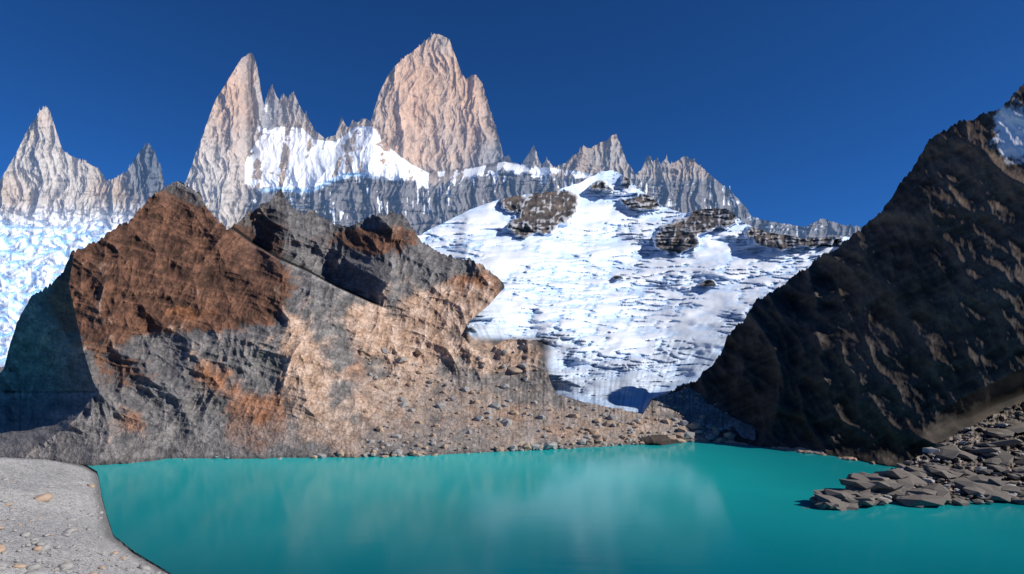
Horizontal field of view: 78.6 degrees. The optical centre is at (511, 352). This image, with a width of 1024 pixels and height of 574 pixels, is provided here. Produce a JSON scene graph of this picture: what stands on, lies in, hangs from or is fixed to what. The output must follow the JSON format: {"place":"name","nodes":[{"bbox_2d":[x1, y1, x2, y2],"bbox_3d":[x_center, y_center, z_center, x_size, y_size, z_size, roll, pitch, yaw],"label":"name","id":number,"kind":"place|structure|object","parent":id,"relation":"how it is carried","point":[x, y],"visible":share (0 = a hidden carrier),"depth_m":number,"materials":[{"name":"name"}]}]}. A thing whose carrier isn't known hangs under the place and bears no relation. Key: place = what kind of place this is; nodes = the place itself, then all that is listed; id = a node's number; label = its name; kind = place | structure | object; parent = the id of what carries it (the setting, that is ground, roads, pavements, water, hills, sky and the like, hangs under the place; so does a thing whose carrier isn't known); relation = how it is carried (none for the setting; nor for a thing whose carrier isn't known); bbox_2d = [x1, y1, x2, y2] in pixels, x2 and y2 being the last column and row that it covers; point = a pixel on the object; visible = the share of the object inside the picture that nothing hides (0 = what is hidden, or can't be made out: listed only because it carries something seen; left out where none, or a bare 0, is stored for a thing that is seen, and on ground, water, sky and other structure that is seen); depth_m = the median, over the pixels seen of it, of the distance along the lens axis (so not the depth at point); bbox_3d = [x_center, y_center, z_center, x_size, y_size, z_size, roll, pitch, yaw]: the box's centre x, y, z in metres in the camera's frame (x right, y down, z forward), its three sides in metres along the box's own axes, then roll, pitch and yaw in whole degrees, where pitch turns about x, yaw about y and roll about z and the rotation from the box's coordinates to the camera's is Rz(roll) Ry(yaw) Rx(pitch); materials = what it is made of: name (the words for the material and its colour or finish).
{"place":"outdoors","nodes":[
{"label":"outdoors","id":0,"kind":"place"},
{"bbox_2d":[0,457,170,573],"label":"foreground bank","id":1,"kind":"structure","parent":0,"point":[71,480],"depth_m":133.55,"materials":[{"name":"grey gravel"}]},
{"bbox_2d":[0,544,5,552],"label":"stone","id":2,"kind":"object","parent":1,"relation":"on","point":[2,547],"visible":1,"depth_m":95.14,"materials":[{"name":"stone"}]},
{"bbox_2d":[12,564,26,567],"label":"stone","id":3,"kind":"object","parent":1,"relation":"on","point":[19,565],"visible":1,"depth_m":89.03,"materials":[{"name":"beige stone"}]},
{"bbox_2d":[20,532,30,536],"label":"stone","id":4,"kind":"object","parent":1,"relation":"on","point":[24,534],"visible":0.94,"depth_m":110.88,"materials":[{"name":"stone"}]},
{"bbox_2d":[26,564,41,570],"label":"stone","id":5,"kind":"object","parent":1,"relation":"on","point":[34,567],"visible":0.77,"depth_m":89.73,"materials":[{"name":"grey stone"}]},
{"bbox_2d":[25,570,44,573],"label":"stone","id":6,"kind":"object","parent":1,"relation":"on","point":[35,572],"visible":1,"depth_m":86.20,"materials":[{"name":"grey stone"}]},
{"bbox_2d":[31,546,42,550],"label":"stone","id":7,"kind":"object","parent":1,"relation":"on","point":[37,548],"visible":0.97,"depth_m":101.85,"materials":[{"name":"stone"}]},
{"bbox_2d":[33,493,52,501],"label":"stone","id":8,"kind":"object","parent":1,"relation":"on","point":[46,497],"visible":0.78,"depth_m":146.30,"materials":[{"name":"beige stone"}]},
{"bbox_2d":[40,544,49,551],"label":"stone","id":9,"kind":"object","parent":1,"relation":"on","point":[46,547],"visible":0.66,"depth_m":102.87,"materials":[{"name":"grey stone"}]},
{"bbox_2d":[58,562,73,569],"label":"stone","id":10,"kind":"object","parent":1,"relation":"on","point":[68,565],"visible":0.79,"depth_m":95.06,"materials":[{"name":"grey stone"}]},
{"bbox_2d":[63,528,74,532],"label":"stone","id":11,"kind":"object","parent":1,"relation":"on","point":[71,530],"visible":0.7,"depth_m":125.13,"materials":[{"name":"stone"}]},
{"bbox_2d":[138,564,150,570],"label":"stone","id":12,"kind":"object","parent":1,"relation":"on","point":[144,567],"visible":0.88,"depth_m":110.56,"materials":[{"name":"grey stone"}]},
{"bbox_2d":[0,181,460,465],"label":"ridge","id":13,"kind":"structure","parent":0,"point":[176,319],"depth_m":312.40,"materials":[{"name":"brown stone"}]},
{"bbox_2d":[336,449,343,456],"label":"shore rock","id":14,"kind":"object","parent":13,"relation":"on","point":[339,453],"visible":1,"depth_m":239.18,"materials":[{"name":"beige stone"}]},
{"bbox_2d":[375,384,384,390],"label":"rock","id":15,"kind":"object","parent":13,"relation":"on","point":[380,387],"visible":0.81,"depth_m":312.07,"materials":[{"name":"beige stone"}]},
{"bbox_2d":[392,449,402,455],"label":"rock","id":16,"kind":"object","parent":13,"relation":"on","point":[397,451],"visible":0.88,"depth_m":241.63,"materials":[{"name":"grey stone"}]},
{"bbox_2d":[436,403,445,407],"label":"rock","id":17,"kind":"object","parent":13,"relation":"on","point":[440,405],"visible":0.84,"depth_m":305.10,"materials":[{"name":"grey stone"}]},
{"bbox_2d":[461,258,503,334],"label":"rocky hill","id":18,"kind":"structure","parent":13,"relation":"on","point":[482,287],"depth_m":399.06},
{"bbox_2d":[0,32,861,366],"bbox_3d":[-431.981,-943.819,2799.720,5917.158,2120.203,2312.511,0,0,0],"label":"mountain range","id":19,"kind":"structure","parent":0,"point":[422,152],"depth_m":2971.94,"materials":[{"name":"stone"}]},
{"bbox_2d":[0,0,1023,226],"label":"sky","id":20,"kind":"structure","parent":0,"point":[809,111],"materials":[{"name":"blue"}]},
{"bbox_2d":[80,441,1023,573],"bbox_3d":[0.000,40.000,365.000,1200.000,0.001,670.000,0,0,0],"label":"lake water","id":21,"kind":"structure","parent":0,"point":[711,507],"depth_m":151.68,"materials":[{"name":"teal liquid"}]},
{"bbox_2d":[814,501,826,508],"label":"rock","id":22,"kind":"object","parent":21,"relation":"in","point":[820,505],"visible":0.84,"depth_m":159.60,"materials":[{"name":"stone"}]},
{"bbox_2d":[809,496,846,510],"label":"rock","id":23,"kind":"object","parent":21,"relation":"in","point":[813,499],"depth_m":160.65,"materials":[{"name":"stone"}]},
{"bbox_2d":[813,489,858,509],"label":"rock","id":24,"kind":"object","parent":21,"relation":"in","point":[852,507],"depth_m":160.25,"materials":[{"name":"stone"}]},
{"bbox_2d":[824,489,853,498],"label":"rock","id":25,"kind":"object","parent":21,"relation":"in","point":[838,494],"depth_m":163.12,"materials":[{"name":"stone"}]},
{"bbox_2d":[854,496,874,503],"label":"rock","id":26,"kind":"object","parent":21,"relation":"in","point":[861,499],"depth_m":161.27,"materials":[{"name":"stone"}]},
{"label":"rock on the spit","id":27,"kind":"object","parent":26,"relation":"on","visible":0},
{"bbox_2d":[842,498,858,502],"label":"rock","id":28,"kind":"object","parent":27,"relation":"on","point":[850,500],"depth_m":160.98,"materials":[{"name":"stone"}]},
{"bbox_2d":[859,492,880,498],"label":"rock","id":29,"kind":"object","parent":21,"relation":"in","point":[875,496],"depth_m":164.64,"materials":[{"name":"stone"}]},
{"bbox_2d":[875,498,888,503],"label":"rock","id":30,"kind":"object","parent":21,"relation":"in","point":[883,501],"visible":0.56,"depth_m":163.36,"materials":[{"name":"stone"}]},
{"bbox_2d":[418,170,874,463],"bbox_3d":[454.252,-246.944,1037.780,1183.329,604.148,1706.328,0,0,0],"label":"glacier","id":31,"kind":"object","parent":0,"point":[616,293],"visible":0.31,"depth_m":784.73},
{"bbox_2d":[638,248,838,456],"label":"slope","id":32,"kind":"structure","parent":0,"point":[770,375],"depth_m":296.52,"materials":[{"name":"black stone"}]},
{"bbox_2d":[802,401,1023,508],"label":"spit","id":33,"kind":"structure","parent":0,"point":[979,432],"depth_m":199.65,"materials":[{"name":"grey stone"}]},
{"bbox_2d":[813,493,849,508],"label":"rock","id":34,"kind":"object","parent":33,"relation":"on","point":[827,498],"depth_m":160.47,"materials":[{"name":"stone"}]},
{"bbox_2d":[839,479,876,488],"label":"rock","id":35,"kind":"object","parent":33,"relation":"on","point":[859,484],"depth_m":170.53,"materials":[{"name":"stone"}]},
{"bbox_2d":[847,473,870,481],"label":"rock","id":36,"kind":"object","parent":33,"relation":"on","point":[853,476],"depth_m":176.01,"materials":[{"name":"stone"}]},
{"bbox_2d":[851,494,871,496],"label":"rock","id":37,"kind":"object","parent":33,"relation":"on","point":[859,495],"depth_m":162.83,"materials":[{"name":"stone"}]},
{"bbox_2d":[855,488,870,492],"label":"rock","id":38,"kind":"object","parent":33,"relation":"on","point":[865,490],"depth_m":169.27,"materials":[{"name":"stone"}]},
{"bbox_2d":[862,501,876,505],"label":"rock","id":39,"kind":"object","parent":33,"relation":"on","point":[868,503],"depth_m":160.43,"materials":[{"name":"stone"}]},
{"bbox_2d":[867,480,892,488],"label":"rock","id":40,"kind":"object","parent":33,"relation":"on","point":[881,485],"depth_m":169.30,"materials":[{"name":"stone"}]},
{"bbox_2d":[874,489,904,499],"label":"rock","id":41,"kind":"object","parent":33,"relation":"on","point":[892,493],"depth_m":169.48,"materials":[{"name":"stone"}]},
{"bbox_2d":[874,470,908,478],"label":"rock","id":42,"kind":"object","parent":33,"relation":"on","point":[892,474],"depth_m":175.63,"materials":[{"name":"stone"}]},
{"bbox_2d":[881,481,903,489],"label":"rock","id":43,"kind":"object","parent":33,"relation":"on","point":[895,486],"depth_m":169.01,"materials":[{"name":"stone"}]},
{"bbox_2d":[896,463,906,469],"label":"rock","id":44,"kind":"object","parent":33,"relation":"on","point":[899,465],"visible":0.78,"depth_m":184.91,"materials":[{"name":"stone"}]},
{"bbox_2d":[895,474,913,489],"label":"rock","id":45,"kind":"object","parent":33,"relation":"on","point":[907,482],"depth_m":173.19,"materials":[{"name":"stone"}]},
{"bbox_2d":[889,468,927,487],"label":"rock","id":46,"kind":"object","parent":33,"relation":"on","point":[916,480],"depth_m":176.64,"materials":[{"name":"stone"}]},
{"bbox_2d":[908,471,926,477],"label":"rock","id":47,"kind":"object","parent":33,"relation":"on","point":[919,474],"depth_m":178.96,"materials":[{"name":"stone"}]},
{"bbox_2d":[906,466,935,475],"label":"rock","id":48,"kind":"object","parent":33,"relation":"on","point":[912,468],"depth_m":180.90,"materials":[{"name":"stone"}]},
{"bbox_2d":[896,495,947,505],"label":"rock","id":49,"kind":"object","parent":33,"relation":"on","point":[929,500],"depth_m":161.80,"materials":[{"name":"stone"}]},
{"bbox_2d":[907,488,936,494],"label":"rock","id":50,"kind":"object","parent":33,"relation":"on","point":[924,491],"depth_m":167.32,"materials":[{"name":"stone"}]},
{"bbox_2d":[922,478,934,482],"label":"rock","id":51,"kind":"object","parent":33,"relation":"on","point":[928,480],"visible":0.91,"depth_m":175.81,"materials":[{"name":"grey stone"}]},
{"bbox_2d":[922,447,939,453],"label":"rock","id":52,"kind":"object","parent":33,"relation":"on","point":[930,450],"visible":0.88,"depth_m":193.38,"materials":[{"name":"grey stone"}]},
{"bbox_2d":[920,483,951,501],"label":"rock","id":53,"kind":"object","parent":33,"relation":"on","point":[941,490],"depth_m":168.03,"materials":[{"name":"stone"}]},
{"bbox_2d":[922,464,953,471],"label":"rock","id":54,"kind":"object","parent":33,"relation":"on","point":[936,467],"depth_m":181.25,"materials":[{"name":"stone"}]},
{"bbox_2d":[926,467,956,478],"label":"rock","id":55,"kind":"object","parent":33,"relation":"on","point":[942,473],"depth_m":178.44,"materials":[{"name":"grey stone"}]},
{"bbox_2d":[934,445,961,458],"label":"rock","id":56,"kind":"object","parent":33,"relation":"on","point":[948,452],"depth_m":190.63,"materials":[{"name":"stone"}]},
{"bbox_2d":[934,464,962,476],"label":"rock","id":57,"kind":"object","parent":33,"relation":"on","point":[957,474],"depth_m":179.82,"materials":[{"name":"stone"}]},
{"bbox_2d":[950,468,966,474],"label":"rock","id":58,"kind":"object","parent":33,"relation":"on","point":[960,471],"visible":0.56,"depth_m":180.36,"materials":[{"name":"stone"}]},
{"bbox_2d":[952,497,969,505],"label":"rock","id":59,"kind":"object","parent":33,"relation":"on","point":[959,501],"visible":1,"depth_m":163.57,"materials":[{"name":"stone"}]},
{"bbox_2d":[957,450,977,460],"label":"rock","id":60,"kind":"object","parent":33,"relation":"on","point":[966,455],"depth_m":190.80,"materials":[{"name":"stone"}]},
{"bbox_2d":[953,477,992,490],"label":"rock","id":61,"kind":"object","parent":33,"relation":"on","point":[961,483],"depth_m":173.38,"materials":[{"name":"stone"}]},
{"bbox_2d":[962,486,985,495],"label":"rock","id":62,"kind":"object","parent":33,"relation":"on","point":[977,491],"depth_m":169.14,"materials":[{"name":"stone"}]},
{"bbox_2d":[972,499,984,504],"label":"rock","id":63,"kind":"object","parent":33,"relation":"on","point":[977,501],"visible":1,"depth_m":164.71,"materials":[{"name":"stone"}]},
{"bbox_2d":[967,447,999,453],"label":"rock","id":64,"kind":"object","parent":33,"relation":"on","point":[984,450],"depth_m":192.52,"materials":[{"name":"stone"}]},
{"bbox_2d":[968,475,1001,483],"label":"rock","id":65,"kind":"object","parent":33,"relation":"on","point":[980,479],"depth_m":174.28,"materials":[{"name":"stone"}]},
{"bbox_2d":[975,443,996,446],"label":"rock","id":66,"kind":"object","parent":33,"relation":"on","point":[984,445],"depth_m":195.69,"materials":[{"name":"stone"}]},
{"bbox_2d":[979,468,993,474],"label":"rock","id":67,"kind":"object","parent":33,"relation":"on","point":[986,471],"visible":0.94,"depth_m":181.99,"materials":[{"name":"stone"}]},
{"bbox_2d":[965,474,1008,494],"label":"rock","id":68,"kind":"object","parent":33,"relation":"on","point":[994,487],"depth_m":171.61,"materials":[{"name":"stone"}]},
{"bbox_2d":[979,452,998,456],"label":"rock","id":69,"kind":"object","parent":33,"relation":"on","point":[986,454],"depth_m":191.37,"materials":[{"name":"stone"}]},
{"bbox_2d":[982,458,1001,464],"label":"rock","id":70,"kind":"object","parent":33,"relation":"on","point":[994,461],"depth_m":187.28,"materials":[{"name":"stone"}]},
{"bbox_2d":[984,491,1010,501],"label":"rock","id":71,"kind":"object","parent":33,"relation":"on","point":[999,496],"depth_m":166.79,"materials":[{"name":"stone"}]},
{"bbox_2d":[986,464,1009,472],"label":"rock","id":72,"kind":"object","parent":33,"relation":"on","point":[997,468],"depth_m":181.98,"materials":[{"name":"stone"}]},
{"bbox_2d":[989,479,1006,484],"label":"rock","id":73,"kind":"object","parent":33,"relation":"on","point":[998,482],"depth_m":172.38,"materials":[{"name":"stone"}]},
{"bbox_2d":[987,431,1010,437],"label":"rock","id":74,"kind":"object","parent":33,"relation":"on","point":[997,434],"depth_m":203.24,"materials":[{"name":"stone"}]},
{"bbox_2d":[985,449,1013,462],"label":"rock","id":75,"kind":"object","parent":33,"relation":"on","point":[1003,456],"depth_m":189.73,"materials":[{"name":"stone"}]},
{"bbox_2d":[986,428,1014,436],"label":"rock","id":76,"kind":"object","parent":33,"relation":"on","point":[1008,432],"depth_m":205.38,"materials":[{"name":"stone"}]},
{"bbox_2d":[995,423,1007,426],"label":"rock","id":77,"kind":"object","parent":33,"relation":"on","point":[1001,424],"visible":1,"depth_m":210.12,"materials":[{"name":"grey stone"}]},
{"bbox_2d":[988,439,1023,446],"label":"rock","id":78,"kind":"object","parent":33,"relation":"on","point":[1000,443],"depth_m":196.64,"materials":[{"name":"stone"}]},
{"bbox_2d":[1001,486,1019,492],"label":"rock","id":79,"kind":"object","parent":33,"relation":"on","point":[1010,489],"depth_m":169.62,"materials":[{"name":"stone"}]},
{"bbox_2d":[1004,424,1023,432],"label":"rock","id":80,"kind":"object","parent":33,"relation":"on","point":[1018,428],"depth_m":206.79,"materials":[{"name":"stone"}]},
{"bbox_2d":[1004,419,1023,424],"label":"rock","id":81,"kind":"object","parent":33,"relation":"on","point":[1014,422],"depth_m":211.37,"materials":[{"name":"stone"}]},
{"bbox_2d":[1007,473,1020,479],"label":"rock","id":82,"kind":"object","parent":33,"relation":"on","point":[1014,476],"visible":1,"depth_m":179.56,"materials":[{"name":"stone"}]},
{"bbox_2d":[1010,498,1023,503],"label":"rock","id":83,"kind":"object","parent":33,"relation":"on","point":[1019,501],"visible":0.88,"depth_m":164.96,"materials":[{"name":"stone"}]},
{"bbox_2d":[1011,466,1023,479],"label":"rock","id":84,"kind":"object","parent":33,"relation":"on","point":[1016,468],"depth_m":183.50,"materials":[{"name":"stone"}]},
{"bbox_2d":[1013,455,1023,466],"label":"rock","id":85,"kind":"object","parent":33,"relation":"on","point":[1019,462],"depth_m":189.16,"materials":[{"name":"stone"}]},
{"bbox_2d":[839,84,1023,466],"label":"slope","id":86,"kind":"structure","parent":0,"point":[931,304],"depth_m":241.16,"materials":[{"name":"black stone"}]},
{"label":"spit slab","id":87,"kind":"object","parent":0,"visible":0},
{"bbox_2d":[846,474,889,480],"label":"rock","id":88,"kind":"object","parent":87,"relation":"on","point":[873,477],"depth_m":175.36,"materials":[{"name":"stone"}]},
{"label":"ground","id":89,"kind":"structure","parent":0,"visible":0},
{"bbox_2d":[461,335,754,453],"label":"moraine ridge","id":90,"kind":"object","parent":89,"relation":"on","point":[486,379],"visible":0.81,"depth_m":305.40,"materials":[{"name":"stone"}]},
{"bbox_2d":[474,414,483,420],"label":"rock","id":91,"kind":"object","parent":90,"relation":"on","point":[478,417],"visible":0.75,"depth_m":288.26,"materials":[{"name":"grey stone"}]},
{"bbox_2d":[489,402,500,408],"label":"rock","id":92,"kind":"object","parent":90,"relation":"on","point":[496,405],"visible":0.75,"depth_m":305.73,"materials":[{"name":"grey stone"}]},
{"bbox_2d":[500,383,508,388],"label":"rock","id":93,"kind":"object","parent":90,"relation":"on","point":[504,386],"visible":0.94,"depth_m":334.32,"materials":[{"name":"grey stone"}]},
{"bbox_2d":[500,418,512,426],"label":"rock","id":94,"kind":"object","parent":90,"relation":"on","point":[505,422],"visible":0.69,"depth_m":281.35,"materials":[{"name":"grey stone"}]},
{"bbox_2d":[509,410,518,415],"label":"rock","id":95,"kind":"object","parent":90,"relation":"on","point":[513,412],"visible":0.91,"depth_m":297.76,"materials":[{"name":"beige stone"}]},
{"bbox_2d":[523,443,531,449],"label":"shore rock","id":96,"kind":"object","parent":90,"relation":"on","point":[527,446],"visible":0.97,"depth_m":255.59,"materials":[{"name":"beige stone"}]},
{"bbox_2d":[530,443,543,449],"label":"shore rock","id":97,"kind":"object","parent":90,"relation":"on","point":[534,446],"visible":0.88,"depth_m":256.09,"materials":[{"name":"grey stone"}]},
{"bbox_2d":[544,442,554,448],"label":"shore rock","id":98,"kind":"object","parent":90,"relation":"on","point":[547,445],"visible":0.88,"depth_m":256.70,"materials":[{"name":"grey stone"}]},
{"bbox_2d":[568,413,578,417],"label":"rock","id":99,"kind":"object","parent":90,"relation":"on","point":[572,415],"visible":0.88,"depth_m":295.46,"materials":[{"name":"beige stone"}]},
{"bbox_2d":[588,429,598,434],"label":"rock","id":100,"kind":"object","parent":90,"relation":"on","point":[593,431],"visible":0.88,"depth_m":275.97,"materials":[{"name":"beige stone"}]},
{"bbox_2d":[602,420,614,426],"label":"rock","id":101,"kind":"object","parent":90,"relation":"on","point":[607,423],"visible":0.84,"depth_m":286.21,"materials":[{"name":"beige stone"}]},
{"bbox_2d":[608,415,617,419],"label":"rock","id":102,"kind":"object","parent":90,"relation":"on","point":[612,417],"visible":0.78,"depth_m":293.99,"materials":[{"name":"grey stone"}]},
{"bbox_2d":[675,432,684,438],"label":"rock","id":103,"kind":"object","parent":90,"relation":"on","point":[680,435],"visible":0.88,"depth_m":281.75,"materials":[{"name":"beige stone"}]},
{"bbox_2d":[679,420,688,425],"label":"rock","id":104,"kind":"object","parent":90,"relation":"on","point":[684,422],"visible":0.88,"depth_m":292.83,"materials":[{"name":"grey stone"}]},
{"bbox_2d":[684,431,694,438],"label":"rock","id":105,"kind":"object","parent":90,"relation":"on","point":[688,435],"visible":0.78,"depth_m":281.50,"materials":[{"name":"grey stone"}]},
{"bbox_2d":[687,422,701,428],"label":"rock","id":106,"kind":"object","parent":90,"relation":"on","point":[694,425],"visible":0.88,"depth_m":290.32,"materials":[{"name":"beige stone"}]},
{"bbox_2d":[705,435,714,439],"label":"shore rock","id":107,"kind":"object","parent":90,"relation":"on","point":[709,437],"visible":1,"depth_m":280.91,"materials":[{"name":"grey stone"}]},
{"bbox_2d":[715,438,725,442],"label":"shore rock","id":108,"kind":"object","parent":90,"relation":"on","point":[719,440],"visible":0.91,"depth_m":277.74,"materials":[{"name":"grey stone"}]},
{"bbox_2d":[724,432,735,438],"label":"rock","id":109,"kind":"object","parent":90,"relation":"on","point":[728,435],"visible":0.91,"depth_m":279.92,"materials":[{"name":"beige stone"}]},
{"bbox_2d":[500,183,841,248],"bbox_3d":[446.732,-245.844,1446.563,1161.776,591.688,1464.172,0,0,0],"label":"glacier snowfield","id":110,"kind":"structure","parent":89,"relation":"on","point":[837,241],"depth_m":1167.93,"materials":[{"name":"grey"}]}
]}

